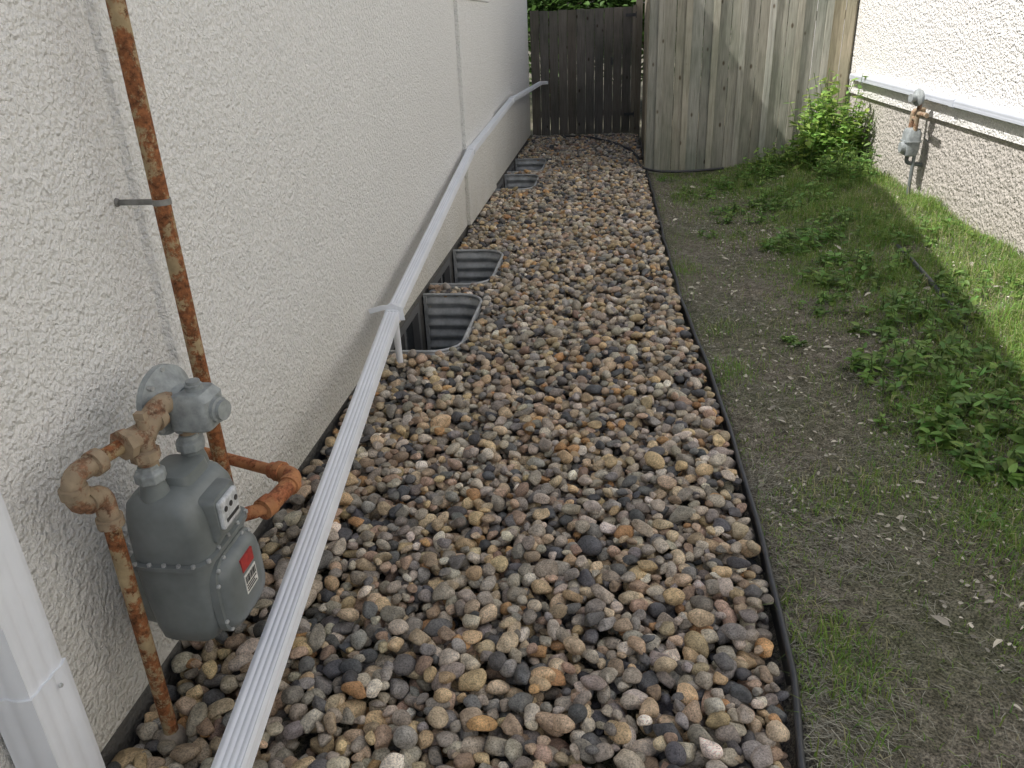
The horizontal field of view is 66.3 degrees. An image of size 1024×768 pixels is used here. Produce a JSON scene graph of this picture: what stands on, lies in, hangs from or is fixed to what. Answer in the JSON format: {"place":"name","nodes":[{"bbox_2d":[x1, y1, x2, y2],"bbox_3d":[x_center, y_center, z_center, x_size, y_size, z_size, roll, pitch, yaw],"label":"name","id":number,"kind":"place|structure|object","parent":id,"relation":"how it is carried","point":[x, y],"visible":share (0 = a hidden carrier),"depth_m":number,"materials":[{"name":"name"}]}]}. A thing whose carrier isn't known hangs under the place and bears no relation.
{"place":"outdoors","nodes":[
{"label":"outdoors","id":0,"kind":"place"},
{"bbox_2d":[151,24,1023,767],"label":"ground","id":1,"kind":"structure","parent":0,"point":[973,706],"depth_m":2.61,"materials":[{"name":"brown soil"}]},
{"bbox_2d":[101,136,529,766],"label":"foundation","id":2,"kind":"object","parent":1,"relation":"on","point":[125,736],"visible":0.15,"depth_m":2.29,"materials":[{"name":"concrete"}]},
{"bbox_2d":[0,0,530,767],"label":"wall","id":3,"kind":"structure","parent":2,"relation":"on","point":[312,152],"depth_m":2.35,"materials":[{"name":"paint"}]},
{"bbox_2d":[0,491,105,767],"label":"downspout","id":4,"kind":"object","parent":3,"relation":"attached to","point":[44,722],"visible":1,"depth_m":1.51,"materials":[{"name":"white paint"}]},
{"bbox_2d":[83,0,186,373],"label":"control joint","id":5,"kind":"object","parent":3,"relation":"attached to","point":[94,13],"depth_m":1.93,"materials":[{"name":"paint"}]},
{"bbox_2d":[57,0,301,745],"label":"gas meter","id":6,"kind":"object","parent":3,"relation":"attached to","point":[191,568],"visible":1,"depth_m":1.80,"materials":[{"name":"grey paint"}]},
{"bbox_2d":[216,485,240,529],"bbox_3d":[-0.662,0.287,1.828,0.016,0.073,0.084,1,25,7],"label":"index window","id":7,"kind":"structure","parent":6,"relation":"in","point":[224,501],"depth_m":1.81,"materials":[{"name":"white plastic"}]},
{"bbox_2d":[211,81,547,767],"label":"drain pipe","id":8,"kind":"object","parent":3,"relation":"attached to","point":[239,744],"visible":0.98,"depth_m":2.33,"materials":[{"name":"white paint"}]},
{"bbox_2d":[453,0,496,224],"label":"chase panel","id":9,"kind":"object","parent":3,"relation":"attached to","point":[471,23],"visible":0.92,"depth_m":6.71,"materials":[{"name":"paint"}]},
{"bbox_2d":[390,302,422,349],"bbox_3d":[-0.657,-0.096,4.747,0.072,0.580,0.760,1,25,7],"label":"basement window frame","id":10,"kind":"object","parent":2,"relation":"attached to","point":[414,317],"visible":0.14,"depth_m":4.95,"materials":[{"name":"grey metal"}]},
{"bbox_2d":[393,322,414,349],"bbox_3d":[-0.683,-0.101,4.748,0.040,0.470,0.660,1,25,7],"label":"basement window glass","id":11,"kind":"object","parent":10,"relation":"in","point":[410,338],"visible":0.07,"depth_m":4.93,"materials":[{"name":"black glass"}]},
{"bbox_2d":[432,256,451,282],"bbox_3d":[-0.530,-0.564,5.751,0.072,0.580,0.650,1,25,7],"label":"basement window frame","id":12,"kind":"object","parent":2,"relation":"attached to","point":[445,269],"visible":0.17,"depth_m":5.81,"materials":[{"name":"grey metal"}]},
{"bbox_2d":[496,178,502,188],"bbox_3d":[-0.163,-1.915,8.650,0.072,0.580,0.650,1,25,7],"label":"basement window frame","id":13,"kind":"object","parent":2,"relation":"attached to","point":[500,185],"visible":0.13,"depth_m":8.70,"materials":[{"name":"grey metal"}]},
{"bbox_2d":[508,162,513,170],"bbox_3d":[-0.040,-2.366,9.619,0.072,0.580,0.700,1,25,7],"label":"basement window frame","id":14,"kind":"object","parent":2,"relation":"attached to","point":[511,168],"visible":0.09,"depth_m":9.67,"materials":[{"name":"grey metal"}]},
{"bbox_2d":[385,293,482,366],"bbox_3d":[-0.411,-0.132,4.699,0.412,0.547,1.020,1,25,7],"label":"window well","id":15,"kind":"object","parent":1,"relation":"on","point":[449,320],"depth_m":5.07,"materials":[{"name":"metal"}]},
{"bbox_2d":[106,133,790,767],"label":"gravel bed","id":16,"kind":"object","parent":1,"relation":"on","point":[590,263],"visible":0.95,"depth_m":2.55,"materials":[{"name":"gravel"}]},
{"bbox_2d":[430,249,503,291],"bbox_3d":[-0.284,-0.600,5.703,0.412,0.547,0.910,1,25,7],"label":"window well","id":17,"kind":"object","parent":1,"relation":"on","point":[478,266],"depth_m":6.01,"materials":[{"name":"metal"}]},
{"bbox_2d":[494,174,538,192],"bbox_3d":[0.084,-1.950,8.603,0.412,0.547,0.910,1,25,7],"label":"window well","id":18,"kind":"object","parent":1,"relation":"on","point":[521,181],"depth_m":8.90,"materials":[{"name":"metal"}]},
{"bbox_2d":[507,158,546,173],"bbox_3d":[0.206,-2.401,9.571,0.412,0.547,0.960,1,25,7],"label":"window well","id":19,"kind":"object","parent":1,"relation":"on","point":[534,164],"depth_m":9.88,"materials":[{"name":"metal"}]},
{"bbox_2d":[530,0,642,138],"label":"wooden gate","id":20,"kind":"structure","parent":1,"relation":"on","point":[563,99],"depth_m":11.35,"materials":[{"name":"brown wood"}]},
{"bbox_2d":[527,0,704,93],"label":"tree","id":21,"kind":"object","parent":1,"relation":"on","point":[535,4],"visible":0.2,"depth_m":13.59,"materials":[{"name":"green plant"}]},
{"bbox_2d":[560,135,723,172],"bbox_3d":[1.319,-2.988,10.072,0.726,0.055,3.617,-12,26,-19],"label":"garden hose","id":22,"kind":"object","parent":1,"relation":"on","point":[670,171],"visible":0.98,"depth_m":8.73,"materials":[{"name":"black plastic"}]},
{"bbox_2d":[530,0,789,95],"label":"tree","id":23,"kind":"object","parent":1,"relation":"on","point":[608,3],"visible":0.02,"depth_m":13.98,"materials":[{"name":"green plant"}]},
{"bbox_2d":[656,175,672,181],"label":"weed patch","id":24,"kind":"object","parent":1,"relation":"on","point":[661,178],"visible":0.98,"depth_m":8.42,"materials":[{"name":"green plant"}]},
{"bbox_2d":[677,184,736,199],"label":"weed patch","id":25,"kind":"object","parent":1,"relation":"on","point":[708,192],"visible":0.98,"depth_m":7.57,"materials":[{"name":"green plant"}]},
{"bbox_2d":[639,137,805,767],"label":"lawn edging","id":26,"kind":"object","parent":1,"relation":"on","point":[784,645],"visible":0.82,"depth_m":2.55,"materials":[{"name":"black plastic"}]},
{"bbox_2d":[698,228,746,238],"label":"weed patch","id":27,"kind":"object","parent":1,"relation":"on","point":[713,234],"visible":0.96,"depth_m":6.17,"materials":[{"name":"green plant"}]},
{"bbox_2d":[701,163,784,190],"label":"weed patch","id":28,"kind":"object","parent":1,"relation":"on","point":[746,177],"visible":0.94,"depth_m":7.85,"materials":[{"name":"green plant"}]},
{"bbox_2d":[641,0,858,175],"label":"wooden fence","id":29,"kind":"object","parent":1,"relation":"on","point":[683,130],"visible":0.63,"depth_m":8.33,"materials":[{"name":"grey wood"}]},
{"bbox_2d":[709,196,792,223],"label":"weed patch","id":30,"kind":"object","parent":1,"relation":"on","point":[728,210],"visible":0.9,"depth_m":6.69,"materials":[{"name":"green plant"}]},
{"bbox_2d":[742,136,813,175],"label":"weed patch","id":31,"kind":"object","parent":1,"relation":"on","point":[775,157],"visible":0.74,"depth_m":8.13,"materials":[{"name":"green plant"}]},
{"bbox_2d":[779,335,807,346],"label":"weed patch","id":32,"kind":"object","parent":1,"relation":"on","point":[789,339],"visible":0.99,"depth_m":4.13,"materials":[{"name":"green plant"}]},
{"bbox_2d":[745,176,854,212],"bbox_3d":[2.532,-1.652,6.861,0.876,0.252,0.921,10,28,26],"label":"weed patch","id":33,"kind":"object","parent":1,"relation":"on","point":[765,193],"visible":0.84,"depth_m":6.87,"materials":[{"name":"green plant"}]},
{"bbox_2d":[758,218,849,257],"bbox_3d":[2.083,-1.065,5.668,0.608,0.245,0.534,-12,26,-19],"label":"weed patch","id":34,"kind":"object","parent":1,"relation":"on","point":[784,236],"visible":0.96,"depth_m":5.60,"materials":[{"name":"green plant"}]},
{"bbox_2d":[794,288,852,316],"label":"weed patch","id":35,"kind":"object","parent":1,"relation":"on","point":[818,311],"visible":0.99,"depth_m":4.55,"materials":[{"name":"green plant"}]},
{"bbox_2d":[782,68,876,170],"bbox_3d":[3.098,-2.607,7.789,0.846,0.988,0.877,1,25,7],"label":"leafy shrub","id":36,"kind":"object","parent":1,"relation":"on","point":[823,134],"visible":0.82,"depth_m":7.68,"materials":[{"name":"green plant"}]},
{"bbox_2d":[659,175,1023,720],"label":"dead leaves","id":37,"kind":"object","parent":1,"relation":"on","point":[942,620],"visible":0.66,"depth_m":3.38,"materials":[{"name":"dry leaf"}]},
{"bbox_2d":[797,205,893,237],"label":"weed patch","id":38,"kind":"object","parent":1,"relation":"on","point":[830,220],"visible":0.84,"depth_m":5.89,"materials":[{"name":"green plant"}]},
{"bbox_2d":[812,139,885,182],"bbox_3d":[3.090,-2.038,7.192,0.611,0.412,0.621,1,25,7],"label":"weed patch","id":39,"kind":"object","parent":1,"relation":"on","point":[838,168],"visible":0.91,"depth_m":7.17,"materials":[{"name":"green plant"}]},
{"bbox_2d":[795,244,916,293],"bbox_3d":[2.150,-0.741,4.944,0.723,0.236,0.614,-23,32,-38],"label":"weed patch","id":40,"kind":"object","parent":1,"relation":"on","point":[822,276],"visible":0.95,"depth_m":4.90,"materials":[{"name":"green plant"}]},
{"bbox_2d":[898,89,928,195],"bbox_3d":[3.182,-1.847,6.265,0.194,0.965,0.444,11,28,26],"label":"gas meter","id":41,"kind":"object","parent":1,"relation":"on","point":[909,144],"visible":1,"depth_m":6.23,"materials":[{"name":"grey paint"}]},
{"bbox_2d":[806,80,1023,255],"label":"foundation","id":42,"kind":"object","parent":1,"relation":"on","point":[969,171],"depth_m":5.70,"materials":[{"name":"beige concrete"}]},
{"bbox_2d":[847,284,991,342],"bbox_3d":[2.118,-0.358,4.095,0.587,0.242,0.659,-22,31,-36],"label":"weed patch","id":43,"kind":"object","parent":1,"relation":"on","point":[973,301],"visible":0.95,"depth_m":4.10,"materials":[{"name":"green plant"}]},
{"bbox_2d":[841,330,1003,408],"bbox_3d":[1.897,-0.089,3.567,0.673,0.224,0.710,1,25,7],"label":"weed patch","id":44,"kind":"object","parent":1,"relation":"on","point":[909,357],"visible":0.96,"depth_m":3.58,"materials":[{"name":"green plant"}]},
{"bbox_2d":[872,395,972,452],"bbox_3d":[1.686,0.140,3.214,0.356,0.134,0.365,-10,26,-15],"label":"weed patch","id":45,"kind":"object","parent":1,"relation":"on","point":[926,442],"visible":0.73,"depth_m":3.21,"materials":[{"name":"green plant"}]},
{"bbox_2d":[872,213,994,247],"bbox_3d":[2.822,-1.054,5.323,0.696,0.190,0.662,1,25,7],"label":"weed patch","id":46,"kind":"object","parent":1,"relation":"on","point":[928,236],"visible":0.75,"depth_m":5.28,"materials":[{"name":"green plant"}]},
{"bbox_2d":[896,244,970,333],"bbox_3d":[2.420,-0.592,4.553,0.035,0.064,1.559,3,25,12],"label":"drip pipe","id":47,"kind":"object","parent":1,"relation":"on","point":[921,270],"visible":0.63,"depth_m":4.52,"materials":[{"name":"black plastic"}]},
{"bbox_2d":[903,265,1023,307],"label":"weed patch","id":48,"kind":"object","parent":1,"relation":"on","point":[951,283],"visible":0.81,"depth_m":4.28,"materials":[{"name":"green plant"}]},
{"bbox_2d":[907,388,1023,489],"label":"weed patch","id":49,"kind":"object","parent":1,"relation":"on","point":[954,428],"visible":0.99,"depth_m":3.04,"materials":[{"name":"green plant"}]},
{"bbox_2d":[971,511,1009,530],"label":"weed patch","id":50,"kind":"object","parent":1,"relation":"on","point":[988,520],"visible":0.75,"depth_m":2.59,"materials":[{"name":"green plant"}]},
{"bbox_2d":[982,354,1023,403],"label":"weed patch","id":51,"kind":"object","parent":1,"relation":"on","point":[1001,379],"visible":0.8,"depth_m":3.36,"materials":[{"name":"green plant"}]},
{"bbox_2d":[651,151,1023,767],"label":"grass","id":52,"kind":"structure","parent":0,"point":[1011,264],"depth_m":3.52,"materials":[{"name":"green plant"}]},
{"bbox_2d":[809,0,1023,145],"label":"wall","id":53,"kind":"structure","parent":0,"point":[970,50],"depth_m":5.84,"materials":[{"name":"paint"}]},
{"bbox_2d":[849,73,1023,125],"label":"drain pipe","id":54,"kind":"object","parent":53,"relation":"attached to","point":[994,113],"visible":0.89,"depth_m":5.62,"materials":[{"name":"grey metal"}]}
]}

